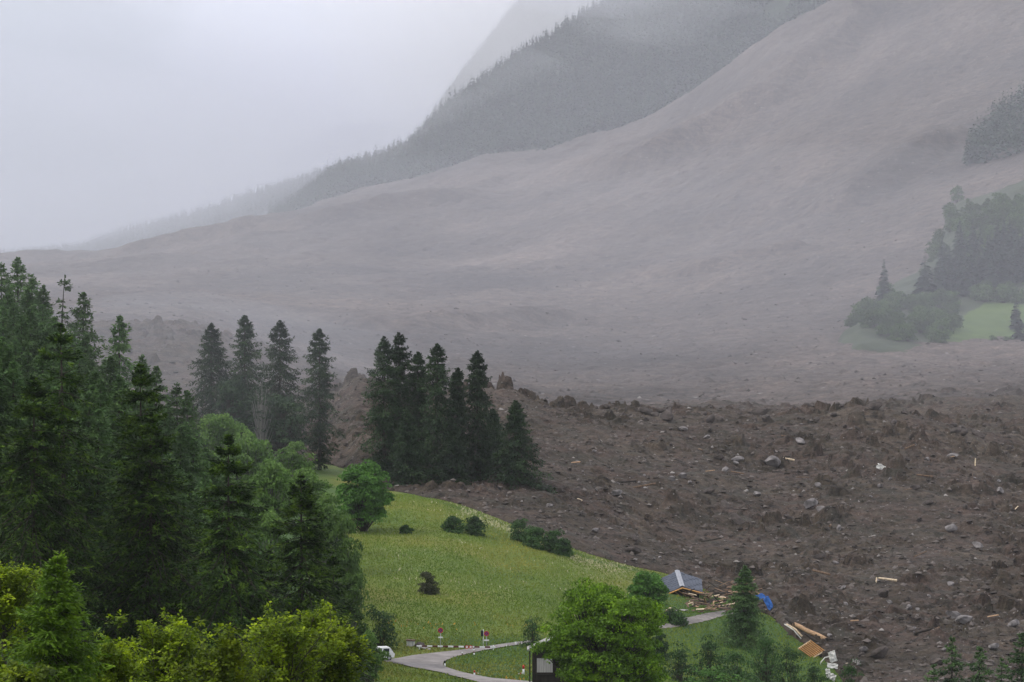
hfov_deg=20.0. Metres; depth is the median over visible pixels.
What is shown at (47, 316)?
conifer
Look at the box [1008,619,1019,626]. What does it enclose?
boulder
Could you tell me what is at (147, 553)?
conifer
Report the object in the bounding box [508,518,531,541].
shrub
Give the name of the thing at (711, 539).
log
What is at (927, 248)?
bush
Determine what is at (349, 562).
broadleaf tree
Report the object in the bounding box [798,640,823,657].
slatted frame
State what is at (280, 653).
young tree
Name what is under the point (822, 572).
log
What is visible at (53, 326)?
conifer
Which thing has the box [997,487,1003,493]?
boulder
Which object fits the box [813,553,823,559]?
boulder
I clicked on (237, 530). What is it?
conifer
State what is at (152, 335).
landslide
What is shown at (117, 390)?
conifer
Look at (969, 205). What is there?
bush
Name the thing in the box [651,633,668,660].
shrub
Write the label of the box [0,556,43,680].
young tree
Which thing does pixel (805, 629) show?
log
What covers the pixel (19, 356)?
conifer
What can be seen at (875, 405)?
boulder
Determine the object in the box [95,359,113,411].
conifer
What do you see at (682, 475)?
boulder
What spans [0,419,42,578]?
conifer
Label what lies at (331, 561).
conifer
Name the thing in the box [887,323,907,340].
bush
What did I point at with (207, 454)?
conifer
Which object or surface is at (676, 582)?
collapsed chalet
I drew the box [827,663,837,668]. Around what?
white sheet
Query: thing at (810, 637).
log
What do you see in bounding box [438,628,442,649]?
road sign
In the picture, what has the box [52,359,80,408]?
conifer
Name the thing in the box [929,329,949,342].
bush
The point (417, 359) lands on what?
larch
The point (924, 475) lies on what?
log
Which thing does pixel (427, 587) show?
shrub
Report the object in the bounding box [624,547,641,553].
boulder
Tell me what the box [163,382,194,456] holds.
conifer
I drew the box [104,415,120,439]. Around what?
conifer
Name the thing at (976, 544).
boulder
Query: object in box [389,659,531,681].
road
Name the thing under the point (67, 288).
conifer
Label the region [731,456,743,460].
boulder
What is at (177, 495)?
conifer
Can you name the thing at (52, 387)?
conifer
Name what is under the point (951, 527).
boulder
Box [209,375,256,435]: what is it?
broadleaf tree
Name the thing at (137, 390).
conifer
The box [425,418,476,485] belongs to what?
larch
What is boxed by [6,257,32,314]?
conifer
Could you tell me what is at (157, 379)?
conifer
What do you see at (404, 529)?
shrub
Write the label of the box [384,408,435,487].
larch
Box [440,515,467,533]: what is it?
shrub
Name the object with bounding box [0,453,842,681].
ground
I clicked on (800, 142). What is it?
landslide fan
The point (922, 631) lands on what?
log
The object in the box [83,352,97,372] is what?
conifer
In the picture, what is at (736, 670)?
broadleaf tree
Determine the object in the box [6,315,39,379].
conifer
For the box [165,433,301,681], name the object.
conifer
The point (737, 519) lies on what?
boulder
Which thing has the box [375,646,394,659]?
parked van
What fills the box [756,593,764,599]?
tarpaulin
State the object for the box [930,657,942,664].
boulder
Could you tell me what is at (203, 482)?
conifer
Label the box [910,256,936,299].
conifer
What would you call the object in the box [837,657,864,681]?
broadleaf tree
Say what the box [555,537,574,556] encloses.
shrub
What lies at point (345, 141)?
mountain
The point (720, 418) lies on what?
boulder
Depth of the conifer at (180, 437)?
357.48 m
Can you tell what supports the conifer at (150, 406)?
on the ground at (331, 473)
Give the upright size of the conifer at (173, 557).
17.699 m
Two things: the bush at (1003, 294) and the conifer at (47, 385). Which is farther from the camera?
the bush at (1003, 294)
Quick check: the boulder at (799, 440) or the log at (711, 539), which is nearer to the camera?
the log at (711, 539)
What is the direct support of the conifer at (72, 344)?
on the ground at (331, 473)
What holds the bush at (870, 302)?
on the hillside
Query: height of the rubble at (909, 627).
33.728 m
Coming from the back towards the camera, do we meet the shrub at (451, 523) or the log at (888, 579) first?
the log at (888, 579)
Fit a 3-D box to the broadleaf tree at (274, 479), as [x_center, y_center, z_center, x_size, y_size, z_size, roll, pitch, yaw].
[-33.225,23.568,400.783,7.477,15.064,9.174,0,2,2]
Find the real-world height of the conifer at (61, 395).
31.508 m
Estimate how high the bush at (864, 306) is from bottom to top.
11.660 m
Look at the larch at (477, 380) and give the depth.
587.63 m
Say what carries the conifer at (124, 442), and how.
on the ground at (331, 473)
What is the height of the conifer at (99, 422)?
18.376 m
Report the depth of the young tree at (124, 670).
111.96 m
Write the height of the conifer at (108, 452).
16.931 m
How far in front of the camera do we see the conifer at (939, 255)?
1632.81 m
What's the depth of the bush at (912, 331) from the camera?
1367.27 m
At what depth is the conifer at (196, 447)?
357.32 m
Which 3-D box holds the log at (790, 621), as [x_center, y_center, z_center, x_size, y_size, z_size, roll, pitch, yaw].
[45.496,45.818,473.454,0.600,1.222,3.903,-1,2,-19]
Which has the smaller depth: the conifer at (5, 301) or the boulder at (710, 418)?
the conifer at (5, 301)
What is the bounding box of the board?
[786,624,802,636]
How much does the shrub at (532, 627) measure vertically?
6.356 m
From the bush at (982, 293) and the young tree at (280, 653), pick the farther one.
the bush at (982, 293)
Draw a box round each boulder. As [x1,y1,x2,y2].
[611,489,621,495]
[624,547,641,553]
[632,534,637,540]
[637,407,652,415]
[650,412,658,416]
[657,408,665,412]
[660,410,672,420]
[678,426,687,430]
[678,472,686,477]
[703,487,714,493]
[706,414,714,422]
[713,454,723,459]
[717,416,723,421]
[721,499,729,508]
[730,513,744,524]
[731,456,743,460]
[751,408,766,415]
[754,491,760,496]
[761,414,770,421]
[765,455,780,466]
[783,514,792,518]
[795,437,804,443]
[804,498,817,508]
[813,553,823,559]
[859,646,867,651]
[865,401,881,409]
[871,646,888,658]
[877,589,888,597]
[909,484,920,489]
[922,500,932,504]
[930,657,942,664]
[945,524,957,531]
[945,611,960,618]
[947,453,958,457]
[947,581,953,585]
[950,427,962,433]
[955,615,972,623]
[958,428,967,435]
[972,430,985,438]
[972,541,983,547]
[988,643,998,648]
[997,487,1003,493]
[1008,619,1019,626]
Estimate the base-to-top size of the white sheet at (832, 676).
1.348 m
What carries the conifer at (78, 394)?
on the ground at (331, 473)
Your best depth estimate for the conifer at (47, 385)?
305.48 m
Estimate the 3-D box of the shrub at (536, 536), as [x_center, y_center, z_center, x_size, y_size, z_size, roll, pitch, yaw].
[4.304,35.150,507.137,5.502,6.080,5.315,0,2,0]
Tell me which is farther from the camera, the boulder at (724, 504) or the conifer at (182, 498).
the boulder at (724, 504)
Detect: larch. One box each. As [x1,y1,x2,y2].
[184,323,249,449]
[223,315,274,450]
[244,320,316,464]
[290,328,347,469]
[354,336,415,481]
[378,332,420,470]
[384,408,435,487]
[397,352,440,475]
[416,343,468,479]
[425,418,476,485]
[438,367,470,475]
[448,350,501,481]
[480,408,506,474]
[482,400,558,493]
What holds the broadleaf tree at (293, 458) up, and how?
on the ground at (331, 473)
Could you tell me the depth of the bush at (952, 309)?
1499.18 m
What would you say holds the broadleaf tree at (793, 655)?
on the ground at (331, 473)
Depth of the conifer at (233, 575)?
284.67 m
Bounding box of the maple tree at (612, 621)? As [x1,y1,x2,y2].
[529,577,670,681]
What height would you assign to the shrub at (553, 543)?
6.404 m
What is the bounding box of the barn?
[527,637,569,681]
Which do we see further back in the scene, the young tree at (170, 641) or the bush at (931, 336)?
the bush at (931, 336)
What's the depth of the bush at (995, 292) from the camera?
1535.98 m
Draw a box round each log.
[615,480,636,482]
[634,483,655,487]
[666,526,681,532]
[698,599,728,602]
[701,537,721,541]
[784,617,794,626]
[795,622,828,640]
[803,632,818,641]
[812,569,830,575]
[878,577,896,581]
[914,627,934,634]
[916,474,932,477]
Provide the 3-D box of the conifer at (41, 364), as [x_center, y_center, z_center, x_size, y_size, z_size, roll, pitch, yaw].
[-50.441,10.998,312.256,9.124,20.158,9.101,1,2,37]
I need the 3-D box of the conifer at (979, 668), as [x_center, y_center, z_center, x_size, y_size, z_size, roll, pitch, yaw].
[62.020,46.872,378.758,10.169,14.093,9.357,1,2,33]
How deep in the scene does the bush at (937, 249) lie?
1687.94 m
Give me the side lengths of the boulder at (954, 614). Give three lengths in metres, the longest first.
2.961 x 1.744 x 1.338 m
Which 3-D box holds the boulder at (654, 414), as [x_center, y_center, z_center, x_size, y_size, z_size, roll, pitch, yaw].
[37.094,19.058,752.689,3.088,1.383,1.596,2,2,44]
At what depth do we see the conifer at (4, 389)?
285.37 m
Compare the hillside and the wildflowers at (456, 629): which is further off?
the hillside
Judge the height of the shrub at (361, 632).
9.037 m
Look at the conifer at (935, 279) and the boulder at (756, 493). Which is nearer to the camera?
the boulder at (756, 493)
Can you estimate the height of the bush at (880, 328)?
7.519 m
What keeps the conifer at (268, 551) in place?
on the ground at (331, 473)
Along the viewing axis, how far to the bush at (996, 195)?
1817.89 m
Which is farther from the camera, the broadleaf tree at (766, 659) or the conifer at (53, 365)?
the broadleaf tree at (766, 659)
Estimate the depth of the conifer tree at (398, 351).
599.69 m
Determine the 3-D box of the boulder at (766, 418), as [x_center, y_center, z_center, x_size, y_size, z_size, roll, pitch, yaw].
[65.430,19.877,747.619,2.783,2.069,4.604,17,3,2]
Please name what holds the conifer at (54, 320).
on the ground at (331, 473)
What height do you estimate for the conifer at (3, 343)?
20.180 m
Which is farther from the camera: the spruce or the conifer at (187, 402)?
the spruce
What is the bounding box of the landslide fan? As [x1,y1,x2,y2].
[0,0,1023,407]
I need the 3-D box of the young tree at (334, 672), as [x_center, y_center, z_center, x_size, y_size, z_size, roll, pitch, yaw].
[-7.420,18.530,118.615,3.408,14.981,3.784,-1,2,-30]
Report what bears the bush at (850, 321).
on the hillside
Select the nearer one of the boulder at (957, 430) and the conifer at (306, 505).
the conifer at (306, 505)
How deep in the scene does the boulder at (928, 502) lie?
631.93 m
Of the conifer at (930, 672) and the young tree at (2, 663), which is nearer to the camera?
the young tree at (2, 663)
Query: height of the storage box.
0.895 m
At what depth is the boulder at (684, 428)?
713.17 m
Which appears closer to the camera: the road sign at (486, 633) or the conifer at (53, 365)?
the conifer at (53, 365)
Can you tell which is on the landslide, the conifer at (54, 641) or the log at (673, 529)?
the log at (673, 529)
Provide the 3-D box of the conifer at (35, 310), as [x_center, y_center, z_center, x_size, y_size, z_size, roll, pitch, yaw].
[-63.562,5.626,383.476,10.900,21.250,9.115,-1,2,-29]
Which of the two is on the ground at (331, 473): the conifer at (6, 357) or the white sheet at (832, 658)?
the conifer at (6, 357)
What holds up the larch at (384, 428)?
on the ground at (331, 473)
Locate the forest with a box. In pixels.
[0,0,1023,252]
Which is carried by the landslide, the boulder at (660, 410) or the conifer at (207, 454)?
the boulder at (660, 410)
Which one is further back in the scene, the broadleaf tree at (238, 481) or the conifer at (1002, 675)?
the broadleaf tree at (238, 481)
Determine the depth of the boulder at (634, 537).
546.35 m
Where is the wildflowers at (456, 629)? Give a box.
[393,620,526,679]
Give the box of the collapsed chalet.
[661,570,702,597]
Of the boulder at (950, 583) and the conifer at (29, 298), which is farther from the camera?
the boulder at (950, 583)
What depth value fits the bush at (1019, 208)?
1758.76 m
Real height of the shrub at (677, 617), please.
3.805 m
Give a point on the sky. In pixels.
(108, 107)
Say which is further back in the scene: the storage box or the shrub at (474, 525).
the shrub at (474, 525)
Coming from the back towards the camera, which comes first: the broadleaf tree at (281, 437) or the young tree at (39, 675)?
the broadleaf tree at (281, 437)
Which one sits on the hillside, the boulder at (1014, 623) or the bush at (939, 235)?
the bush at (939, 235)
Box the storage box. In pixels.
[406,639,414,646]
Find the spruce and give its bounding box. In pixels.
[712,565,773,650]
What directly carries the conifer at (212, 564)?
on the ground at (331, 473)
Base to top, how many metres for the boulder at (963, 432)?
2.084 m
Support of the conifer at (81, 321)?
on the ground at (331, 473)
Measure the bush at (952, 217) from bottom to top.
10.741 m
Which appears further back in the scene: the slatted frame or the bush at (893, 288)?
the bush at (893, 288)
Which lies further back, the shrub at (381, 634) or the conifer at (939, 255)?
the conifer at (939, 255)
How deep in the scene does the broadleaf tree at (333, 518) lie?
379.57 m
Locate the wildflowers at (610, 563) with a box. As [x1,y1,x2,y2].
[356,501,634,616]
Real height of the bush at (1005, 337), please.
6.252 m
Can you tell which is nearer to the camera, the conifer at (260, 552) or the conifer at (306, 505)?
the conifer at (306, 505)
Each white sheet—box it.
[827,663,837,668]
[827,672,836,681]
[828,650,837,662]
[876,463,885,469]
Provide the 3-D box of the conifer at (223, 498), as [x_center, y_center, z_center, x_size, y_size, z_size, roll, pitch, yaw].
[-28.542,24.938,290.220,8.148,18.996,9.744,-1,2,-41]
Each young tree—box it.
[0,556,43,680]
[0,639,22,681]
[0,658,61,681]
[80,628,151,681]
[105,607,221,681]
[156,616,282,681]
[212,599,349,681]
[292,607,352,681]
[294,612,377,681]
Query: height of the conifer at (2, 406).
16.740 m
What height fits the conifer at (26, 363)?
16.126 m
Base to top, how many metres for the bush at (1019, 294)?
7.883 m
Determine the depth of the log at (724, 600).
499.75 m
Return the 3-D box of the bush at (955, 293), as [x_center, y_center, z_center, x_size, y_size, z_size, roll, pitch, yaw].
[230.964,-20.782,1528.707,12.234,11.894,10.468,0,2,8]
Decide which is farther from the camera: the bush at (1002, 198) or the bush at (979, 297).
the bush at (1002, 198)
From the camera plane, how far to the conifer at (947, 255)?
1602.19 m
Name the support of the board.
on the ground at (331, 473)
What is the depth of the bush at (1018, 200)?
1784.46 m
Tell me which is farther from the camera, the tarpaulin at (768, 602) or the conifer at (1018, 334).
the conifer at (1018, 334)
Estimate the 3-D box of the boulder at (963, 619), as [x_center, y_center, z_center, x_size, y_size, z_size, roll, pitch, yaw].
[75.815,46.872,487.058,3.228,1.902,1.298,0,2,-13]
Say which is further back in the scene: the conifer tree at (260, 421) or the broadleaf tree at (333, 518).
the conifer tree at (260, 421)
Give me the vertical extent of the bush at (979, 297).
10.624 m
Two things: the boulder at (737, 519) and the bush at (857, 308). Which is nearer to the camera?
the boulder at (737, 519)
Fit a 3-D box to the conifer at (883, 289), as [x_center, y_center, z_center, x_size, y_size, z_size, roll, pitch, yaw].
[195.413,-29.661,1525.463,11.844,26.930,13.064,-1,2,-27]
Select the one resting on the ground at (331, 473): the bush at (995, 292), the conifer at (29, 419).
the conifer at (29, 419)
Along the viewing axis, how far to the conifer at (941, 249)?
1631.31 m
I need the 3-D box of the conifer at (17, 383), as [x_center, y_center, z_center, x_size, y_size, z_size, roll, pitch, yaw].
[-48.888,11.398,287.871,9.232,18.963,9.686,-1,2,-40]
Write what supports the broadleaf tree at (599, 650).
on the ground at (331, 473)
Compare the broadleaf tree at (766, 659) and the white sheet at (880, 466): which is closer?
the broadleaf tree at (766, 659)
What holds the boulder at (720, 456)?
on the landslide
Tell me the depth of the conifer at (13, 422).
283.42 m
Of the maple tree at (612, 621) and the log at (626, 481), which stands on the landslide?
the log at (626, 481)
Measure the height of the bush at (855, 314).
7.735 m
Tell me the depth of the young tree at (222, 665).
108.30 m
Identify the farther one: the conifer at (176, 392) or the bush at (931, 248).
the bush at (931, 248)
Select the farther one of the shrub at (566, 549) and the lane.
the shrub at (566, 549)
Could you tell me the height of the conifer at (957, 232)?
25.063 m
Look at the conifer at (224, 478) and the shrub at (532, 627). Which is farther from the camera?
the shrub at (532, 627)
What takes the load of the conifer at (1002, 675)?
on the ground at (331, 473)
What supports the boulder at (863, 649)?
on the landslide
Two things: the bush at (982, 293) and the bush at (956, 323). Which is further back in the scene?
the bush at (982, 293)
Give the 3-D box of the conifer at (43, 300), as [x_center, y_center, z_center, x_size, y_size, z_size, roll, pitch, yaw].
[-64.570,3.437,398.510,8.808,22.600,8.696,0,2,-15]
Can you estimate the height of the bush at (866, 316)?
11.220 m
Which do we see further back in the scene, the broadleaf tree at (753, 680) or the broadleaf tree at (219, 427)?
the broadleaf tree at (219, 427)
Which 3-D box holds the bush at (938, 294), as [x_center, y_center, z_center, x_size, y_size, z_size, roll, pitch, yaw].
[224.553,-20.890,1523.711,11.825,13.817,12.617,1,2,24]
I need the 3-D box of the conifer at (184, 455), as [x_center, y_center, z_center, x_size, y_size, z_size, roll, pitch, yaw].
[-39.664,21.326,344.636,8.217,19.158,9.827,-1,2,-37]
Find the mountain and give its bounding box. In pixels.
[0,100,438,251]
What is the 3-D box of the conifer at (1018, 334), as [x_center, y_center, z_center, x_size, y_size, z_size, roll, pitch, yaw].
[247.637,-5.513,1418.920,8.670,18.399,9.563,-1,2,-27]
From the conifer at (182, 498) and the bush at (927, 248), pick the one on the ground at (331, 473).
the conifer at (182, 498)
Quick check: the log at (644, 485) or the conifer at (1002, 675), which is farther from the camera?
the log at (644, 485)
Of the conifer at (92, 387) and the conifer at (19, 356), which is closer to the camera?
the conifer at (92, 387)
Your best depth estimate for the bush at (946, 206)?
1896.02 m
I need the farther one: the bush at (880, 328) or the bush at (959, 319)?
the bush at (959, 319)
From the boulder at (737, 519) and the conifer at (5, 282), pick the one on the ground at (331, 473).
the conifer at (5, 282)
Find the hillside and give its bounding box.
[838,180,1023,352]
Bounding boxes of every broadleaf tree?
[198,413,247,476]
[199,467,241,484]
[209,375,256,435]
[216,429,277,505]
[235,490,264,547]
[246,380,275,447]
[248,457,295,543]
[249,391,309,463]
[249,510,298,593]
[275,440,317,518]
[284,467,337,519]
[298,492,353,568]
[322,516,366,604]
[329,459,394,531]
[329,572,369,635]
[354,630,389,681]
[586,645,630,681]
[627,570,669,612]
[664,640,696,681]
[683,664,749,681]
[688,633,732,681]
[719,644,759,681]
[741,628,784,681]
[743,673,763,681]
[769,642,806,681]
[801,661,828,681]
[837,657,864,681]
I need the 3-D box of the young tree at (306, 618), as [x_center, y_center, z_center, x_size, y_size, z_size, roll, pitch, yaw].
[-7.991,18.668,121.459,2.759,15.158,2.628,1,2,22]
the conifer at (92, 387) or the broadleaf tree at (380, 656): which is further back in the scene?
the broadleaf tree at (380, 656)
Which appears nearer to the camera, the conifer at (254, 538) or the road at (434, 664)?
the conifer at (254, 538)
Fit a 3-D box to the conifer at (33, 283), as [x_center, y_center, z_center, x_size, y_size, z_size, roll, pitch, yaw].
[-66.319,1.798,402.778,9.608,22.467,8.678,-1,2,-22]
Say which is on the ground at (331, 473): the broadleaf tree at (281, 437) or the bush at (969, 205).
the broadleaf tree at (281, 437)
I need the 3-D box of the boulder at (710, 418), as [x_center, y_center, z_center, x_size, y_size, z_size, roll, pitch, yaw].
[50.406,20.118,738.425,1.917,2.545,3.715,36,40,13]
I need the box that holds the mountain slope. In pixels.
[257,0,825,215]
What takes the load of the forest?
on the mountain slope
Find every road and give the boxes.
[383,640,529,663]
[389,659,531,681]
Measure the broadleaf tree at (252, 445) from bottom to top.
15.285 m
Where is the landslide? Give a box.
[48,315,1023,681]
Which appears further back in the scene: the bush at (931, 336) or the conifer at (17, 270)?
the bush at (931, 336)
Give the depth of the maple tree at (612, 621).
297.90 m
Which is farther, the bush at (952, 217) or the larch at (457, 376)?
the bush at (952, 217)
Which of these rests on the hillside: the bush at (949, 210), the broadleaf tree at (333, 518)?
the bush at (949, 210)
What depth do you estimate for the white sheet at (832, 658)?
449.10 m
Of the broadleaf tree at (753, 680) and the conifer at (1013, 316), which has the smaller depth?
the broadleaf tree at (753, 680)
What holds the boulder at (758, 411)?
on the landslide
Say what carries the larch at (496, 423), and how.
on the ground at (331, 473)
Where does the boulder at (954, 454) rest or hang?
on the landslide
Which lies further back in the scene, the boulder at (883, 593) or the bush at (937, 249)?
the bush at (937, 249)
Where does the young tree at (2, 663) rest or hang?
on the ground at (331, 473)
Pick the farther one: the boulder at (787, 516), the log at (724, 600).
the boulder at (787, 516)
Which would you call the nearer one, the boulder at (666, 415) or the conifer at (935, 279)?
the boulder at (666, 415)
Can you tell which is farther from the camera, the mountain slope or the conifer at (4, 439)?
the mountain slope
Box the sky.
[0,0,516,225]
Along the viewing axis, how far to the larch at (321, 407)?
609.71 m
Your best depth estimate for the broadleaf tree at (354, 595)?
350.42 m
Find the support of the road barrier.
on the ground at (331, 473)
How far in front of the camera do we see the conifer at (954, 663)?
381.22 m
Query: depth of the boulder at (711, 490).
625.92 m
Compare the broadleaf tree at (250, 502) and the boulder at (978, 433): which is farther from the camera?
the boulder at (978, 433)
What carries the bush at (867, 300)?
on the hillside
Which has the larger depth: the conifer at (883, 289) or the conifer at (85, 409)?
the conifer at (883, 289)
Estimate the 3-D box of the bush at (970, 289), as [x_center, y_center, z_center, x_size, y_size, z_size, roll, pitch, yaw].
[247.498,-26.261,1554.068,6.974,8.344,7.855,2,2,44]
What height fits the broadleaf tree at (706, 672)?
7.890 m
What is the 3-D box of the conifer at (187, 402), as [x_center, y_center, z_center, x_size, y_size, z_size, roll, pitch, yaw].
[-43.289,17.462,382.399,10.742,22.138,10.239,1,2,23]
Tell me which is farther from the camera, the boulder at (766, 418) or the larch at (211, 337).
the boulder at (766, 418)
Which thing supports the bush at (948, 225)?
on the hillside
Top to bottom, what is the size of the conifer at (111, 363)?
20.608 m
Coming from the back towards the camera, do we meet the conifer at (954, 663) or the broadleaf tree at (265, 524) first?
the conifer at (954, 663)
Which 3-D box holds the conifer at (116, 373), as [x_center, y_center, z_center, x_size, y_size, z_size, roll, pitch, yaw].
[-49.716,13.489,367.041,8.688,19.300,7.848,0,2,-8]
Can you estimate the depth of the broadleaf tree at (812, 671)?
401.00 m
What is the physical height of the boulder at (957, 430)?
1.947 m
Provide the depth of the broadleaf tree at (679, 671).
401.14 m
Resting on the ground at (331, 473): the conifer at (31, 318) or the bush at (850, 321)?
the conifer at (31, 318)
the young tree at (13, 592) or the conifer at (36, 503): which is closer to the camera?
the young tree at (13, 592)
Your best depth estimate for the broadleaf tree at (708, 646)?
415.81 m
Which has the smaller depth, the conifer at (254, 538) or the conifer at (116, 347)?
the conifer at (254, 538)
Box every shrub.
[355,622,374,666]
[363,604,399,649]
[399,524,414,533]
[417,571,439,594]
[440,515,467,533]
[463,515,487,536]
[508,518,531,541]
[518,615,542,646]
[522,525,548,549]
[541,529,565,555]
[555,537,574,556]
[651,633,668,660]
[659,607,689,626]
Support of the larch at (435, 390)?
on the ground at (331, 473)
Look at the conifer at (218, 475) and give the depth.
354.95 m
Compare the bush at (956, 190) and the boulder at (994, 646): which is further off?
the bush at (956, 190)
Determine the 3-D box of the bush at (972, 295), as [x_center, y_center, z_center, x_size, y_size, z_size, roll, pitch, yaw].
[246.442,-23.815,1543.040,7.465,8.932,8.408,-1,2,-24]
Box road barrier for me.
[417,645,494,649]
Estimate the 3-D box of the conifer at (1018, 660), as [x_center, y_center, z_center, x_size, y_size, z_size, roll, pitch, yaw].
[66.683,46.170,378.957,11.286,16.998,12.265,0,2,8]
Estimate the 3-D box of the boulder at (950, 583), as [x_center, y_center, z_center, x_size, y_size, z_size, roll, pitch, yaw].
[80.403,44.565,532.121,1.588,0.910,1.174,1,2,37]
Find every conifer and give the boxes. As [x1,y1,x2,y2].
[0,262,20,322]
[0,293,19,344]
[0,306,14,364]
[0,322,133,661]
[0,337,21,377]
[0,347,22,401]
[0,358,17,516]
[0,361,39,484]
[0,374,143,659]
[0,392,15,527]
[0,413,27,550]
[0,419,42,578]
[1,551,117,681]
[4,307,50,373]
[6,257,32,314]
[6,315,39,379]
[8,416,50,552]
[10,338,28,380]
[14,289,38,338]
[15,386,93,576]
[18,274,46,313]
[18,352,36,381]
[26,303,47,327]
[27,353,63,388]
[28,322,44,351]
[34,285,56,326]
[35,326,53,368]
[35,374,55,406]
[36,304,52,332]
[36,323,78,400]
[42,317,69,368]
[43,360,72,401]
[50,275,80,363]
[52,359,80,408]
[66,332,90,373]
[67,292,105,370]
[68,390,107,564]
[71,384,86,433]
[71,384,117,552]
[73,332,99,381]
[73,412,252,680]
[74,409,123,581]
[78,371,113,417]
[79,363,234,649]
[81,441,134,585]
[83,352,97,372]
[87,378,126,438]
[93,453,132,588]
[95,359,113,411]
[98,356,129,417]
[100,314,136,411]
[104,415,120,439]
[105,424,153,532]
[106,372,127,416]
[108,374,137,431]
[122,354,159,423]
[131,387,139,412]
[131,402,172,458]
[138,365,176,437]
[142,404,174,457]
[144,473,186,616]
[159,453,203,612]
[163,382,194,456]
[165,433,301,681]
[169,390,210,472]
[171,426,202,490]
[172,441,199,506]
[173,421,206,483]
[175,493,204,610]
[176,474,201,524]
[182,437,208,482]
[185,516,234,643]
[188,472,220,576]
[195,514,249,639]
[197,447,219,476]
[200,496,243,640]
[202,456,223,508]
[215,473,252,562]
[223,509,250,584]
[235,474,380,681]
[236,549,297,679]
[238,509,264,596]
[239,522,276,618]
[315,556,381,681]
[873,259,890,305]
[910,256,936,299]
[922,664,939,681]
[932,269,938,289]
[933,244,943,272]
[934,236,946,272]
[935,636,967,681]
[945,245,953,263]
[950,220,964,256]
[965,646,995,681]
[995,657,1009,681]
[1004,632,1023,681]
[1008,297,1023,329]
[1011,311,1023,339]
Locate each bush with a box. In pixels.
[843,315,858,326]
[848,303,869,316]
[851,305,863,313]
[851,311,859,320]
[856,297,873,310]
[859,296,878,310]
[859,310,876,327]
[874,324,887,335]
[876,282,896,290]
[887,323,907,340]
[899,323,917,341]
[924,241,939,253]
[927,327,940,338]
[928,243,940,254]
[929,288,947,307]
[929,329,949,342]
[930,228,944,241]
[930,317,953,335]
[931,244,951,258]
[932,231,943,241]
[937,315,955,328]
[942,202,955,213]
[942,218,953,232]
[942,290,961,304]
[943,205,958,218]
[944,303,959,314]
[945,314,961,330]
[946,216,959,227]
[949,312,964,327]
[950,185,964,202]
[962,201,977,214]
[967,284,979,295]
[969,288,978,299]
[973,279,991,289]
[974,284,995,300]
[977,287,993,300]
[990,192,1002,202]
[992,285,1013,302]
[993,288,1010,302]
[997,193,1010,204]
[1002,336,1012,339]
[1011,292,1023,303]
[1012,286,1019,295]
[1013,202,1023,215]
[1014,194,1023,205]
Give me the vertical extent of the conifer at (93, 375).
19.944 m
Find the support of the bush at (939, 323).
on the hillside
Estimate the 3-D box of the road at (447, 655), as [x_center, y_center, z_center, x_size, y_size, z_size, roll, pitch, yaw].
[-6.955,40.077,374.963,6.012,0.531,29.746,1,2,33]
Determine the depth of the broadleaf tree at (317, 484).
450.23 m
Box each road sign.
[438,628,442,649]
[484,631,488,645]
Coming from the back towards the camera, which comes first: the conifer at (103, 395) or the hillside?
the hillside
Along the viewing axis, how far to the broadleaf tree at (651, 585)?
470.08 m
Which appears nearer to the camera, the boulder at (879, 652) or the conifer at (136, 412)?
the conifer at (136, 412)
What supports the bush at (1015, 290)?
on the hillside
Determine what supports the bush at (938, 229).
on the hillside
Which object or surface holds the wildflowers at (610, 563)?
on the ground at (331, 473)
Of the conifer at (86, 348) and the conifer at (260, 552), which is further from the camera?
the conifer at (86, 348)
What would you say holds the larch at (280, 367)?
on the ground at (331, 473)
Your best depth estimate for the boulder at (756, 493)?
630.26 m
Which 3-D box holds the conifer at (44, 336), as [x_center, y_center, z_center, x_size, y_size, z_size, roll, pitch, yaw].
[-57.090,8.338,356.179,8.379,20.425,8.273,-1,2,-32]
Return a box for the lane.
[662,609,732,627]
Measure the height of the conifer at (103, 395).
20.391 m
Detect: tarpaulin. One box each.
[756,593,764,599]
[763,596,772,609]
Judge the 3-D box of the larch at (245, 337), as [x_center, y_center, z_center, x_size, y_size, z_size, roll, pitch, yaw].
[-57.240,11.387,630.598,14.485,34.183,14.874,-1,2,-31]
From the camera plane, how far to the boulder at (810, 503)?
622.44 m
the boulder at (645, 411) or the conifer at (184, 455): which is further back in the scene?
the boulder at (645, 411)
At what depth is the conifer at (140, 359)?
392.04 m
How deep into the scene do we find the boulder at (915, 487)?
641.07 m
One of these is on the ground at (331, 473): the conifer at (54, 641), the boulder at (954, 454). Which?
the conifer at (54, 641)
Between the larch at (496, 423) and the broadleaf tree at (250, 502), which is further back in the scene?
the larch at (496, 423)
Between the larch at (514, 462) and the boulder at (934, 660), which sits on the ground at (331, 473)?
the larch at (514, 462)
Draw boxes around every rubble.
[64,173,1023,426]
[332,371,1023,681]
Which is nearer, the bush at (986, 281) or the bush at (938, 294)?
the bush at (938, 294)
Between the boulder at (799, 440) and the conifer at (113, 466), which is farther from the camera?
the boulder at (799, 440)
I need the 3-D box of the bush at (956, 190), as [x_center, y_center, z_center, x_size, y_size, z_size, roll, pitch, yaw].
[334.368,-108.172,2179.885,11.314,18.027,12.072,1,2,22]
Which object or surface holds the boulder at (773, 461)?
on the landslide
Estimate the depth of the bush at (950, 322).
1426.74 m
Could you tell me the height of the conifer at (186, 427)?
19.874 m
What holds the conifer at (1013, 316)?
on the hillside

